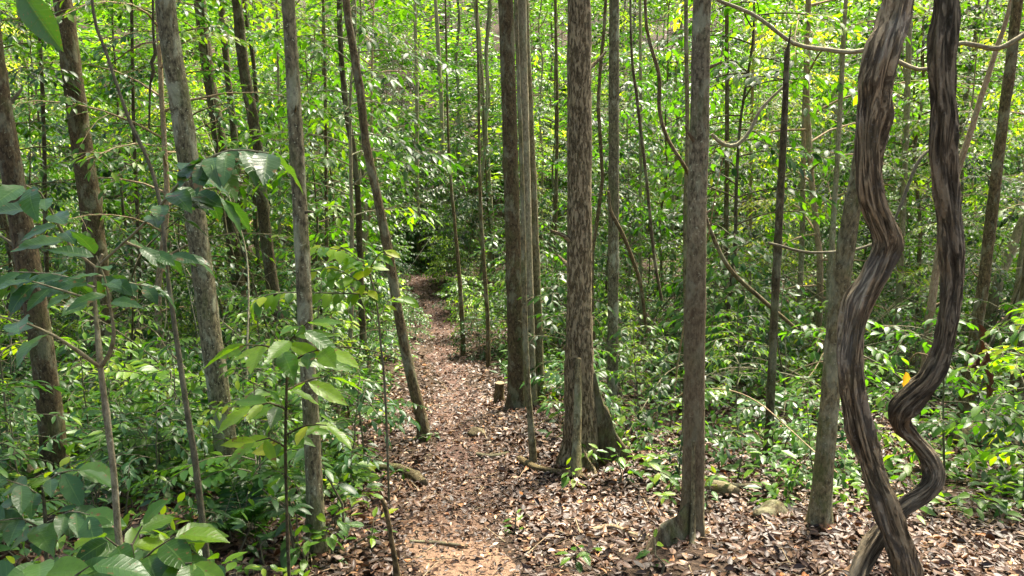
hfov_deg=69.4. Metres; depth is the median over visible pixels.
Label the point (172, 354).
bare stem
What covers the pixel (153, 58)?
vine
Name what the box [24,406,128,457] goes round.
feathery plant
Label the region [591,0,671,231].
young tree
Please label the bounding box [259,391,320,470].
seedling
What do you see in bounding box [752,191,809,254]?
leafy shrub
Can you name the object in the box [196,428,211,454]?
seedling
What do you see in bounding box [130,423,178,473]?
seedling
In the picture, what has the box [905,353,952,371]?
bare stem
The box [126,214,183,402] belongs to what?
bare stem
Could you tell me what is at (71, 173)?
young tree
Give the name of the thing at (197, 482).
vine
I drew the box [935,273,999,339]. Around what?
sapling
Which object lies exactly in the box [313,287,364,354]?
sapling
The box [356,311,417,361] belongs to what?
leafy shrub
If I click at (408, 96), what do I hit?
young tree
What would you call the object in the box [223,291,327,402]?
sapling
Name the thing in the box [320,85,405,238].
young tree
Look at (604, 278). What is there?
sapling
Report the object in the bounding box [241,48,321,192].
young tree
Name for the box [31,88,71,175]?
young tree
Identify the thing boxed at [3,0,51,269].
slender tree
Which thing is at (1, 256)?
leafy shrub
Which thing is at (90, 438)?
feathery plant
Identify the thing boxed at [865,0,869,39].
slender tree
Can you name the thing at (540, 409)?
seedling
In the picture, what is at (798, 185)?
slender tree
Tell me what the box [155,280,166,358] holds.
bare stem
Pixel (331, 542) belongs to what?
seedling
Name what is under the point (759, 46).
young tree
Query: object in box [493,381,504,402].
tree stump
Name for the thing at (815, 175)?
young tree
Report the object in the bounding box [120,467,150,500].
seedling
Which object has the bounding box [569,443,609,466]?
seedling
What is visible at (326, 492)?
seedling
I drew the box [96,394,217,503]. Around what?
sapling
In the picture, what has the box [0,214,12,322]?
slender tree
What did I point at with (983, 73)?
slender tree
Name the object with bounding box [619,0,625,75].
slender tree
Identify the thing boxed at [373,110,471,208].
leafy shrub
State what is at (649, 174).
young tree
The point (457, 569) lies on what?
path
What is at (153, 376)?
sapling
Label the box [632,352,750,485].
sapling
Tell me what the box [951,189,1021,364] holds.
bare stem
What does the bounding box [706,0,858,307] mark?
young tree
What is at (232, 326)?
sapling
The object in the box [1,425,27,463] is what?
seedling
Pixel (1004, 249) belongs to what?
leafy shrub
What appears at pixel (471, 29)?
slender tree
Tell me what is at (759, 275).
leafy shrub
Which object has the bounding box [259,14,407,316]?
young tree
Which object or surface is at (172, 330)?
bare stem
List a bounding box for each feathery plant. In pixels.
[0,327,61,345]
[0,356,73,381]
[0,448,64,502]
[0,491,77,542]
[8,410,64,431]
[19,371,118,402]
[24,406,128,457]
[25,420,141,461]
[61,369,111,391]
[67,389,181,443]
[86,359,231,454]
[94,404,223,473]
[118,337,197,413]
[126,446,334,512]
[128,360,202,392]
[139,330,198,353]
[230,352,325,431]
[230,385,336,443]
[231,330,298,349]
[236,376,326,404]
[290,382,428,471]
[331,326,375,345]
[355,331,399,358]
[543,370,617,392]
[596,346,619,363]
[640,369,709,400]
[642,333,682,352]
[644,359,675,380]
[682,353,741,377]
[710,386,837,459]
[718,321,764,359]
[801,360,869,377]
[885,310,922,334]
[893,382,951,397]
[956,416,1023,451]
[977,372,1009,387]
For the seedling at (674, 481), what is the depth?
4.44 m
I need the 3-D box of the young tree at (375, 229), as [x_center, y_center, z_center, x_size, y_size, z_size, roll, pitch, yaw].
[-2.980,-1.295,11.652,2.768,4.664,2.569,-4,11,-22]
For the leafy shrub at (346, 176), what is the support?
on the ground
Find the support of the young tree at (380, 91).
on the ground
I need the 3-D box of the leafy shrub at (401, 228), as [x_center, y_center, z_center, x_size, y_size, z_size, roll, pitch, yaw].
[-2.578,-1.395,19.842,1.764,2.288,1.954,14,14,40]
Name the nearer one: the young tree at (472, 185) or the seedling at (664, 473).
the seedling at (664, 473)
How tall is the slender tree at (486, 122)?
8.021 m
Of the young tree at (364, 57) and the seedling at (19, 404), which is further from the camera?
the young tree at (364, 57)
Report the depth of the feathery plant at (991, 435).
5.95 m
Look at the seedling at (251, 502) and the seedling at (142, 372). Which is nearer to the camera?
the seedling at (251, 502)
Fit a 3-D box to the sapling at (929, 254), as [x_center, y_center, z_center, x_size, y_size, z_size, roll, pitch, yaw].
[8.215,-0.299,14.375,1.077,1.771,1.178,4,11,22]
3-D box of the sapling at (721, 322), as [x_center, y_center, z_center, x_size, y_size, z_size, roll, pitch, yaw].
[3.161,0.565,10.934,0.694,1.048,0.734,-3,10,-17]
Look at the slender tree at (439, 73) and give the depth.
21.26 m
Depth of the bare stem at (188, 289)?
8.21 m
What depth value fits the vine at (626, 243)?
7.23 m
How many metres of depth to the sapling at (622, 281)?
14.48 m
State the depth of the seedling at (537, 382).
7.88 m
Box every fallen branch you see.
[516,455,590,479]
[591,524,647,540]
[663,364,763,407]
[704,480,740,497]
[730,481,811,489]
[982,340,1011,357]
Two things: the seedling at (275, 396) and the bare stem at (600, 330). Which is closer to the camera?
the seedling at (275, 396)
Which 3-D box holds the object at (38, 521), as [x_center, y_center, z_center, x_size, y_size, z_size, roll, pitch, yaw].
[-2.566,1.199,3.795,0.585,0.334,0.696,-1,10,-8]
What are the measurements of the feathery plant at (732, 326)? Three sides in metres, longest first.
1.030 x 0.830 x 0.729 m
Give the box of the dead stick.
[380,498,400,575]
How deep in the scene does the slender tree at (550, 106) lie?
24.88 m
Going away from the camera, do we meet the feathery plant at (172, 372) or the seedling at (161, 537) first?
the seedling at (161, 537)
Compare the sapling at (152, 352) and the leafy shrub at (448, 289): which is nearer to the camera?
the sapling at (152, 352)
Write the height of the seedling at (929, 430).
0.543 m
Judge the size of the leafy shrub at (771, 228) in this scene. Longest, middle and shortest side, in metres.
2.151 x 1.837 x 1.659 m
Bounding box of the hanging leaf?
[16,0,63,51]
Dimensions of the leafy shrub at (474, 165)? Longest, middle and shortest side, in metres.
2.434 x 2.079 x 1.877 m
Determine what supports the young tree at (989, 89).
on the ground
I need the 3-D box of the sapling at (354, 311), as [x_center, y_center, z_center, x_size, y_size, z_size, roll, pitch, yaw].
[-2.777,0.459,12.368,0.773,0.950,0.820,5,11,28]
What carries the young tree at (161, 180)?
on the ground
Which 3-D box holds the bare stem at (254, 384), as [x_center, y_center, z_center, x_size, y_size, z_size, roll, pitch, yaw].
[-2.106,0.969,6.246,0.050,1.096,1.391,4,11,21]
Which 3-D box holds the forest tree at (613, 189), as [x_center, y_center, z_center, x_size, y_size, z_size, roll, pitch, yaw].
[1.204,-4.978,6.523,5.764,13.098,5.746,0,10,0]
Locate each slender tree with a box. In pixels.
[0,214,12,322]
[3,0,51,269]
[6,35,94,192]
[17,10,26,182]
[38,37,51,325]
[45,44,127,170]
[75,0,122,48]
[108,0,254,53]
[111,14,133,322]
[121,0,194,212]
[129,0,142,338]
[129,0,233,40]
[148,0,231,104]
[187,0,226,154]
[194,0,247,330]
[202,1,263,327]
[216,5,260,90]
[218,1,258,330]
[232,0,285,338]
[242,0,272,336]
[245,2,255,211]
[269,1,295,140]
[275,0,281,291]
[279,26,365,227]
[281,0,321,57]
[295,0,419,249]
[322,0,330,328]
[326,0,391,267]
[336,0,367,362]
[351,0,368,235]
[358,6,430,152]
[362,0,468,186]
[413,0,420,261]
[418,0,422,117]
[434,0,445,232]
[442,7,497,140]
[444,0,465,355]
[449,1,464,152]
[454,0,462,232]
[465,0,497,286]
[468,0,513,115]
[472,1,490,258]
[473,0,493,273]
[476,0,490,367]
[495,0,593,257]
[514,0,536,462]
[548,0,553,213]
[554,0,558,311]
[557,0,566,109]
[591,0,637,12]
[592,0,606,372]
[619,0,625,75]
[633,0,638,175]
[638,0,643,343]
[642,0,678,178]
[652,3,661,102]
[669,0,683,283]
[675,0,684,235]
[681,0,689,410]
[721,1,730,339]
[742,0,858,181]
[748,0,756,334]
[762,24,791,456]
[790,0,815,284]
[794,0,806,356]
[819,0,847,383]
[820,40,840,239]
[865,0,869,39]
[890,65,900,214]
[893,19,911,355]
[898,1,914,221]
[903,0,927,287]
[919,0,1011,370]
[958,0,979,203]
[968,0,987,248]
[968,0,1007,186]
[983,214,1023,367]
[1003,222,1023,376]
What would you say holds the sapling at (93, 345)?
on the ground
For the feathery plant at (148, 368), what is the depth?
5.57 m
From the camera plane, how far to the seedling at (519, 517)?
4.10 m
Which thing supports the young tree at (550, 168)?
on the ground
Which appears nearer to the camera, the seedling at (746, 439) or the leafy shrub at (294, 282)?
the seedling at (746, 439)
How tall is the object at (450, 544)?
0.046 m
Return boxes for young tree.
[0,1,126,261]
[0,3,68,256]
[0,8,130,339]
[0,32,65,215]
[0,60,92,239]
[0,74,118,343]
[0,77,147,303]
[0,90,57,311]
[2,29,37,118]
[5,0,337,393]
[20,66,114,265]
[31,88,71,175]
[33,0,303,346]
[51,84,118,209]
[52,64,226,328]
[76,6,144,169]
[95,61,175,239]
[97,91,141,191]
[97,125,126,207]
[98,1,341,313]
[109,48,252,298]
[114,144,238,329]
[116,44,229,261]
[124,145,211,272]
[135,69,205,187]
[139,123,182,232]
[156,46,245,237]
[193,43,238,152]
[214,18,305,144]
[218,0,391,195]
[219,0,474,373]
[227,49,399,329]
[239,63,330,239]
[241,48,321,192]
[242,18,369,275]
[252,87,348,289]
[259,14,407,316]
[274,3,343,181]
[274,14,384,231]
[297,0,466,284]
[302,37,381,182]
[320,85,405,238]
[356,104,405,172]
[369,38,433,142]
[373,64,407,135]
[419,40,472,137]
[433,44,549,280]
[449,73,498,194]
[475,3,566,219]
[481,4,625,291]
[488,52,566,193]
[495,74,564,177]
[498,89,566,246]
[534,43,566,151]
[543,51,676,325]
[559,0,691,293]
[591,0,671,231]
[592,0,734,318]
[592,33,684,267]
[595,66,653,192]
[607,27,654,128]
[619,0,800,288]
[619,53,684,194]
[619,84,682,240]
[633,0,869,383]
[634,0,799,202]
[643,0,776,223]
[663,0,996,358]
[681,30,824,288]
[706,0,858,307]
[708,55,766,216]
[708,110,745,237]
[710,0,772,120]
[711,84,806,252]
[718,27,817,224]
[748,105,838,258]
[755,29,792,120]
[761,8,857,206]
[771,26,901,279]
[792,54,831,140]
[798,0,1023,341]
[798,51,833,137]
[807,65,895,219]
[809,135,934,311]
[812,0,1018,313]
[836,85,927,254]
[851,0,1023,375]
[851,48,966,286]
[886,0,1014,261]
[888,0,1023,325]
[908,10,1023,278]
[915,6,995,187]
[920,84,987,232]
[924,0,1023,202]
[934,117,1021,277]
[958,0,1023,333]
[959,2,1023,187]
[962,67,1023,224]
[964,31,1012,163]
[964,86,1023,251]
[965,144,1023,294]
[968,59,1022,175]
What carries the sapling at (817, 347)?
on the ground
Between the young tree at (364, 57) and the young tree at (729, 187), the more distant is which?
the young tree at (364, 57)
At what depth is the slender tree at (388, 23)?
26.86 m
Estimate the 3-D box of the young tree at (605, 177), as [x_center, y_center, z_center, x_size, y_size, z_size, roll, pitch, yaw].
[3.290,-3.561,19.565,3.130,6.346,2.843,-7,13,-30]
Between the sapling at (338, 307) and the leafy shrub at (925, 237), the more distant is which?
the leafy shrub at (925, 237)
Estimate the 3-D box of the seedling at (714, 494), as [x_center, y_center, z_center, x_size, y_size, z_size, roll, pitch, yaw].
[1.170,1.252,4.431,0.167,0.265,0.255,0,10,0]
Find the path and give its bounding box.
[341,240,519,575]
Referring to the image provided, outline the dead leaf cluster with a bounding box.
[968,324,993,398]
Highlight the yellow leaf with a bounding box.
[902,372,909,386]
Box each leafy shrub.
[0,222,85,307]
[0,254,16,331]
[0,286,90,354]
[39,224,110,297]
[48,180,80,230]
[49,241,155,359]
[51,235,194,370]
[62,268,136,334]
[64,196,132,267]
[76,186,124,220]
[112,250,147,275]
[148,249,193,316]
[162,263,261,353]
[206,189,223,243]
[208,184,284,258]
[208,221,247,240]
[221,265,264,300]
[224,248,357,348]
[229,274,315,336]
[259,174,337,264]
[284,267,324,311]
[312,186,410,280]
[313,235,379,289]
[321,168,401,249]
[332,250,407,330]
[341,164,421,268]
[354,276,414,335]
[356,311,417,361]
[361,160,453,262]
[366,250,413,304]
[367,205,432,271]
[368,131,437,233]
[372,233,424,288]
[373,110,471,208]
[379,284,422,322]
[389,195,452,269]
[393,303,434,341]
[394,141,469,241]
[405,209,459,274]
[406,200,465,259]
[409,172,487,261]
[415,211,472,284]
[423,239,478,299]
[432,276,478,318]
[436,193,504,288]
[440,274,493,338]
[446,310,503,361]
[461,144,502,192]
[469,217,566,339]
[482,271,506,316]
[496,261,629,365]
[498,205,566,284]
[537,195,561,230]
[542,239,627,315]
[546,208,606,275]
[563,245,604,285]
[565,208,621,267]
[600,201,635,225]
[619,205,682,293]
[645,277,717,335]
[651,229,821,382]
[659,222,770,325]
[705,265,812,353]
[708,206,753,257]
[718,206,748,238]
[745,202,798,270]
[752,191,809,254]
[792,224,863,296]
[805,222,865,263]
[815,299,893,355]
[853,238,930,310]
[869,274,938,345]
[886,226,992,325]
[895,229,980,288]
[904,220,936,269]
[935,272,1016,367]
[939,182,1023,329]
[995,220,1018,280]
[1004,145,1023,179]
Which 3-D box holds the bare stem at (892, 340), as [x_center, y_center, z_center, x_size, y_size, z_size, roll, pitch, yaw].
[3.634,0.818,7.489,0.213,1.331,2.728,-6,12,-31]
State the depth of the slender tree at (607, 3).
33.24 m
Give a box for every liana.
[836,0,923,575]
[848,0,965,575]
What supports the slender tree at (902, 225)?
on the ground
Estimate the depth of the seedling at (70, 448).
4.37 m
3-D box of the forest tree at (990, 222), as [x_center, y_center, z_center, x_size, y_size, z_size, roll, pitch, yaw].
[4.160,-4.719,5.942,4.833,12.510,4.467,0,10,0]
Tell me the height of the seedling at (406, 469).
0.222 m
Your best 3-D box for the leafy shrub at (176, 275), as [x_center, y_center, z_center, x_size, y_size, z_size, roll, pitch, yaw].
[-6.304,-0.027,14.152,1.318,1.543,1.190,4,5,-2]
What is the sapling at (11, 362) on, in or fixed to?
on the ground
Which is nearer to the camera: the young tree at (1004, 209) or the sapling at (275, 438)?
the sapling at (275, 438)
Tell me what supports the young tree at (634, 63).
on the ground
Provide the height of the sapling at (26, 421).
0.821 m
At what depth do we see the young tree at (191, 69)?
12.35 m
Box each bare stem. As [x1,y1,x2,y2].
[39,248,116,390]
[56,268,124,341]
[61,300,205,417]
[113,270,160,426]
[118,265,190,330]
[118,314,243,435]
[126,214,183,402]
[134,230,168,397]
[152,263,184,346]
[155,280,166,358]
[162,300,193,363]
[172,211,203,369]
[186,268,323,418]
[195,259,289,370]
[197,135,280,382]
[197,361,302,420]
[200,116,252,424]
[221,264,246,331]
[224,318,395,344]
[231,346,445,399]
[334,297,369,380]
[346,329,392,341]
[346,384,382,427]
[349,236,431,373]
[517,408,612,436]
[543,328,621,397]
[560,313,606,350]
[625,355,820,436]
[630,208,769,350]
[647,315,667,418]
[648,388,837,472]
[651,357,759,417]
[669,159,722,426]
[706,367,820,387]
[707,321,947,419]
[711,271,817,306]
[712,242,898,371]
[741,250,787,385]
[746,256,834,308]
[754,222,786,410]
[754,358,867,398]
[757,271,906,332]
[761,332,1013,390]
[777,274,787,415]
[792,269,912,365]
[793,344,823,401]
[805,339,824,393]
[806,297,939,364]
[837,314,971,431]
[864,267,1022,333]
[864,312,921,347]
[865,262,1016,330]
[870,339,965,410]
[876,356,920,388]
[882,325,994,393]
[901,133,911,355]
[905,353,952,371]
[910,232,967,340]
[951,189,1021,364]
[957,305,1017,376]
[965,238,1019,294]
[977,319,1007,379]
[999,157,1023,345]
[1001,287,1019,344]
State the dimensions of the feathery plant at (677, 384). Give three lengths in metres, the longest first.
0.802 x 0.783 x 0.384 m
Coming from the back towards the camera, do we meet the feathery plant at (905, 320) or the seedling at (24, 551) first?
the feathery plant at (905, 320)
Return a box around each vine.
[91,0,210,560]
[148,0,156,127]
[607,191,647,332]
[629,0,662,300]
[644,0,797,329]
[710,86,782,147]
[716,0,1023,70]
[767,149,928,253]
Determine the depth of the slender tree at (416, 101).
19.44 m
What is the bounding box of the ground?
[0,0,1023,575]
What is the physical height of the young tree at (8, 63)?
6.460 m
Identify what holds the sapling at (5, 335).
on the ground
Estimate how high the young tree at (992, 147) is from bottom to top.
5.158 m
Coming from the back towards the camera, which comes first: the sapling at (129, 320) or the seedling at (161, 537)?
the sapling at (129, 320)
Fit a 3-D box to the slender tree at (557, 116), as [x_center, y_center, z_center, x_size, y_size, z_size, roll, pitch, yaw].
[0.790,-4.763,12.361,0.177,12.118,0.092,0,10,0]
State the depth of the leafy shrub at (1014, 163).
31.36 m
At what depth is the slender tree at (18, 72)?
23.88 m
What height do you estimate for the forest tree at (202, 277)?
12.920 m
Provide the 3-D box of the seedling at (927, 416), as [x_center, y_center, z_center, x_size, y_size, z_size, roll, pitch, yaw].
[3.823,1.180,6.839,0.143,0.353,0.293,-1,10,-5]
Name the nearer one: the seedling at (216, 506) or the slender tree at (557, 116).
the seedling at (216, 506)
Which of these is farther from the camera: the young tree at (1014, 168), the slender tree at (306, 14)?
the slender tree at (306, 14)
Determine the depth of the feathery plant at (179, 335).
10.30 m
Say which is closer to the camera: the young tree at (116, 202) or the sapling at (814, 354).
the sapling at (814, 354)
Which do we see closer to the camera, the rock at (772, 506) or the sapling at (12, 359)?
the rock at (772, 506)
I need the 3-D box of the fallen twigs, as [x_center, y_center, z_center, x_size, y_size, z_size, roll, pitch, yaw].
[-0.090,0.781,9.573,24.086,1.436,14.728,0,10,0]
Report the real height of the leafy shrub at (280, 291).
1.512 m
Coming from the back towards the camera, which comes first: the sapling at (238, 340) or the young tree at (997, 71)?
the young tree at (997, 71)
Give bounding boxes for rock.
[467,427,486,437]
[752,499,793,523]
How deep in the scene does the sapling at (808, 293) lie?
13.76 m
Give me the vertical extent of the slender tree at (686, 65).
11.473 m
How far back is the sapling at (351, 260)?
4.13 m
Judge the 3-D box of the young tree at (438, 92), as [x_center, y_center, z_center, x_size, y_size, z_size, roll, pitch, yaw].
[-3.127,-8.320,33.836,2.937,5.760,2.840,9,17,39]
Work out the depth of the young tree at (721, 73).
17.02 m
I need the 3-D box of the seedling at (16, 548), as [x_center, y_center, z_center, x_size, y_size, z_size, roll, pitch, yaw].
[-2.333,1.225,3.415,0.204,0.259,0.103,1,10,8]
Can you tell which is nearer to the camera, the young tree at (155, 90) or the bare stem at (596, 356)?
the bare stem at (596, 356)
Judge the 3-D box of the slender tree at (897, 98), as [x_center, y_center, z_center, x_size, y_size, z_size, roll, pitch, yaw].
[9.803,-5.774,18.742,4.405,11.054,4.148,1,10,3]
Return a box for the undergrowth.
[0,151,1023,528]
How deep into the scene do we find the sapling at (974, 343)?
6.61 m
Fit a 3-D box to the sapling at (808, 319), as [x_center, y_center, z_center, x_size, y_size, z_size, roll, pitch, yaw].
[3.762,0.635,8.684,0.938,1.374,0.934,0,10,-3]
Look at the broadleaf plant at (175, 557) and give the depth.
2.28 m
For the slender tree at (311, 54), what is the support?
on the ground
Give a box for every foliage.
[1,0,1023,239]
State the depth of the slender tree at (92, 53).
27.37 m
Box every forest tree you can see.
[0,27,70,477]
[52,0,129,376]
[155,0,241,488]
[281,0,328,559]
[342,0,430,441]
[498,0,531,409]
[518,0,538,405]
[526,0,546,403]
[549,0,632,477]
[606,0,621,404]
[645,0,722,556]
[805,153,860,532]
[956,0,1022,418]
[1006,257,1023,415]
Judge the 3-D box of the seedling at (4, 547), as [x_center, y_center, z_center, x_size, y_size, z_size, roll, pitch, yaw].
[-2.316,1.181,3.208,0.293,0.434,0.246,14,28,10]
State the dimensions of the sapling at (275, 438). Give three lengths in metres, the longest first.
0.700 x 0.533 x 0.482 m
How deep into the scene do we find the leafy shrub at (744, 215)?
23.27 m
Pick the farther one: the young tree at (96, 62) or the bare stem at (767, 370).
the young tree at (96, 62)
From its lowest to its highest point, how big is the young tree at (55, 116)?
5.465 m
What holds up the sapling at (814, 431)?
on the ground
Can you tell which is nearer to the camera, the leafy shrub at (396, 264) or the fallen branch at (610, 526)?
the fallen branch at (610, 526)
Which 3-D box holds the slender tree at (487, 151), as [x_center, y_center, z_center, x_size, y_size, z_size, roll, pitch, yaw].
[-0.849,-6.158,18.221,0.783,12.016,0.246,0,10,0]
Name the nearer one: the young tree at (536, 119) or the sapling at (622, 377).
the sapling at (622, 377)
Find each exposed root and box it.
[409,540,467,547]
[475,452,508,458]
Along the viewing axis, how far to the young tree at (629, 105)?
28.73 m
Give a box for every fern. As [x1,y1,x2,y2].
[166,458,300,543]
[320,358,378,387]
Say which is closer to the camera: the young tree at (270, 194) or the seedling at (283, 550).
the seedling at (283, 550)
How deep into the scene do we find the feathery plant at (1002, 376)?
7.80 m
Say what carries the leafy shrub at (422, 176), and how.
on the ground
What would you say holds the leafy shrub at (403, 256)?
on the ground
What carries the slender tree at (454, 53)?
on the ground
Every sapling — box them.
[0,147,302,545]
[0,285,100,470]
[0,310,22,364]
[0,313,22,371]
[0,321,59,418]
[0,326,74,414]
[0,358,26,391]
[0,364,35,411]
[0,379,69,477]
[0,387,38,476]
[0,391,33,432]
[0,393,86,502]
[0,400,26,431]
[9,336,65,378]
[16,360,93,418]
[37,404,180,510]
[51,303,76,358]
[55,314,169,430]
[55,324,138,454]
[59,305,146,396]
[60,367,91,385]
[78,270,196,399]
[82,318,123,358]
[84,384,157,461]
[89,355,163,426]
[93,340,187,412]
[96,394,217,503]
[112,320,242,466]
[114,309,151,344]
[120,337,203,417]
[121,359,198,441]
[135,376,209,465]
[145,279,240,373]
[171,315,197,348]
[184,370,210,423]
[186,288,298,395]
[189,330,293,474]
[189,335,248,393]
[197,363,302,491]
[201,318,362,575]
[220,304,255,364]
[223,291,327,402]
[223,320,254,377]
[229,279,298,389]
[231,295,295,370]
[233,338,329,441]
[239,305,266,346]
[241,418,304,503]
[250,243,419,503]
[270,270,379,399]
[283,284,361,357]
[287,368,420,482]
[288,275,335,337]
[293,281,341,332]
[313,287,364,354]
[316,333,360,403]
[316,368,350,421]
[316,369,373,455]
[318,344,379,417]
[329,288,374,325]
[516,266,631,397]
[520,348,620,427]
[540,268,566,313]
[544,303,566,358]
[562,264,634,339]
[592,287,667,385]
[594,290,645,354]
[596,280,627,306]
[600,283,636,332]
[604,325,681,439]
[618,269,651,336]
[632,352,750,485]
[647,269,706,351]
[666,269,768,376]
[674,284,738,352]
[678,302,786,449]
[705,310,779,427]
[706,299,747,349]
[707,290,813,408]
[713,263,791,380]
[721,296,809,388]
[754,381,861,503]
[776,399,853,466]
[778,319,919,453]
[780,272,814,321]
[788,302,824,362]
[790,235,836,298]
[792,298,873,375]
[803,297,815,327]
[852,254,884,296]
[864,292,964,413]
[864,294,957,385]
[864,318,1023,471]
[906,237,935,300]
[932,316,1023,510]
[934,285,1023,413]
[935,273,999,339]
[956,285,1012,370]
[963,301,1023,450]
[979,341,1023,424]
[987,334,1011,379]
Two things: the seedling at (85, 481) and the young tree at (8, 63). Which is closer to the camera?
the seedling at (85, 481)
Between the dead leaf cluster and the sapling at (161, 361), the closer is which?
the dead leaf cluster
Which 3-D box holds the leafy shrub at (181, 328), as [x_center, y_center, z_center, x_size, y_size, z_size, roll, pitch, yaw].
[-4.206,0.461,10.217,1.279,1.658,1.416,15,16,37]
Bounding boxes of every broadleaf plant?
[0,462,126,560]
[0,554,149,575]
[74,498,229,575]
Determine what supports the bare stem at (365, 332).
on the ground
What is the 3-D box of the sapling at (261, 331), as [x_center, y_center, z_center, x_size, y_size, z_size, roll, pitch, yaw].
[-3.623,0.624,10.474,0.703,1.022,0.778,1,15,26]
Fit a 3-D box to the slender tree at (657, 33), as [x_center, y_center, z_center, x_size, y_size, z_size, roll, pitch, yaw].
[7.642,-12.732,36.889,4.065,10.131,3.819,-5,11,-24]
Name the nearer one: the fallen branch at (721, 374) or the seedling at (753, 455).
the seedling at (753, 455)
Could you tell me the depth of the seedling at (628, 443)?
5.97 m
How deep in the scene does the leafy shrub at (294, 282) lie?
14.58 m
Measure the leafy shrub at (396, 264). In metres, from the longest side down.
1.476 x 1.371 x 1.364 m
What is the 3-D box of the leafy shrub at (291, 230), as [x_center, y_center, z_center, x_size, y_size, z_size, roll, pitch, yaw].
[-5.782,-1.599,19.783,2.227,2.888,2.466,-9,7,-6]
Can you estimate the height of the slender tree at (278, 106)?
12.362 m
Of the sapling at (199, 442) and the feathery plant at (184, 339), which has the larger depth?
the feathery plant at (184, 339)
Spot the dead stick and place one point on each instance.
(396, 570)
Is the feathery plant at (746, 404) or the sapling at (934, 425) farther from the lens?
the feathery plant at (746, 404)
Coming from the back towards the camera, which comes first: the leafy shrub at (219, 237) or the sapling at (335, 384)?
the leafy shrub at (219, 237)
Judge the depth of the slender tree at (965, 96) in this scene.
11.89 m
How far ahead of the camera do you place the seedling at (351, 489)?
3.83 m
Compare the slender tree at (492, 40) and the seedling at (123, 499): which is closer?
the seedling at (123, 499)
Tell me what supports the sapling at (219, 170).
on the ground
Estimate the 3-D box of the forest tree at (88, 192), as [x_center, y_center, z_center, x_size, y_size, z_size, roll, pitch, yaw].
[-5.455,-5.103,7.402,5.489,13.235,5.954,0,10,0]
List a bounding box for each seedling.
[0,425,64,504]
[0,477,29,508]
[0,533,14,555]
[1,394,35,421]
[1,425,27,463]
[1,488,28,550]
[2,458,32,475]
[2,532,32,565]
[6,541,37,563]
[6,556,15,564]
[9,417,38,445]
[14,416,38,459]
[33,534,80,560]
[34,457,92,514]
[38,502,75,516]
[49,442,107,502]
[54,537,75,561]
[58,486,107,539]
[63,545,82,556]
[70,445,119,506]
[84,476,120,506]
[101,464,148,517]
[102,408,172,490]
[105,473,142,516]
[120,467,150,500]
[121,510,154,553]
[122,348,162,414]
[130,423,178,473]
[131,470,166,513]
[134,549,142,559]
[137,529,167,537]
[139,482,176,514]
[142,530,178,557]
[146,506,194,544]
[148,371,209,459]
[150,533,214,562]
[154,492,209,545]
[169,507,193,522]
[169,520,198,553]
[175,467,205,496]
[179,500,219,519]
[180,432,230,478]
[186,477,213,504]
[188,497,236,542]
[189,476,216,501]
[194,542,245,570]
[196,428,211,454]
[197,406,208,438]
[206,487,232,520]
[206,491,242,542]
[218,565,243,575]
[226,555,253,575]
[230,512,272,559]
[236,484,254,538]
[241,468,262,502]
[243,499,265,553]
[244,564,277,575]
[249,520,267,550]
[252,477,313,557]
[252,517,285,564]
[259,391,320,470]
[261,493,284,526]
[268,514,295,539]
[276,567,303,575]
[279,470,299,514]
[280,516,304,566]
[283,525,318,573]
[294,525,325,573]
[295,435,360,543]
[299,489,329,496]
[302,469,337,501]
[310,509,347,566]
[310,529,347,552]
[326,475,350,499]
[326,493,350,531]
[329,507,398,552]
[332,491,349,514]
[334,493,362,520]
[336,374,354,409]
[336,473,369,507]
[353,327,371,344]
[353,334,383,372]
[360,359,381,394]
[381,468,409,480]
[413,432,439,443]
[491,337,502,357]
[502,509,524,533]
[530,374,544,394]
[536,392,563,421]
[554,545,603,572]
[561,458,585,487]
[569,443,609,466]
[602,442,642,485]
[622,430,634,446]
[635,528,669,573]
[636,366,651,376]
[648,462,679,496]
[654,492,676,509]
[658,409,676,427]
[660,475,705,508]
[704,466,729,492]
[705,424,739,471]
[705,475,719,511]
[706,385,732,426]
[723,424,754,481]
[729,422,752,446]
[734,433,760,464]
[773,403,811,448]
[836,429,860,472]
[883,436,911,467]
[898,369,916,388]
[912,412,941,449]
[919,409,935,419]
[932,440,948,458]
[940,418,964,444]
[949,416,1022,445]
[963,439,985,476]
[972,498,1007,522]
[986,482,1014,501]
[994,431,1023,464]
[998,463,1009,475]
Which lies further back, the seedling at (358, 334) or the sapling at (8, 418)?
the seedling at (358, 334)
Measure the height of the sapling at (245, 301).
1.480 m
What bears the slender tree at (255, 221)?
on the ground
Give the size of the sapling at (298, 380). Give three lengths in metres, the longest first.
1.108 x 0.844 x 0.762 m
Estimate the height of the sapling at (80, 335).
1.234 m
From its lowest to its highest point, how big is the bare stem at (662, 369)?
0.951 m
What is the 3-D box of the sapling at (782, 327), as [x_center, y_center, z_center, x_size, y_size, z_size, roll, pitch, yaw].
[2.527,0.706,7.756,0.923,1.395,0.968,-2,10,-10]
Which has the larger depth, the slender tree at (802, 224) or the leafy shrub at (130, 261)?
the leafy shrub at (130, 261)
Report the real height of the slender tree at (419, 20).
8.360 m
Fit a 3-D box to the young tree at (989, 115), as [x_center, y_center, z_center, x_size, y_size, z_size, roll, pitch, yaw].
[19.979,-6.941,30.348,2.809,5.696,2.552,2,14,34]
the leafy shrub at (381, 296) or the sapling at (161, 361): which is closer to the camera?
the sapling at (161, 361)
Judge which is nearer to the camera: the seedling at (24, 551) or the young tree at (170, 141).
the seedling at (24, 551)

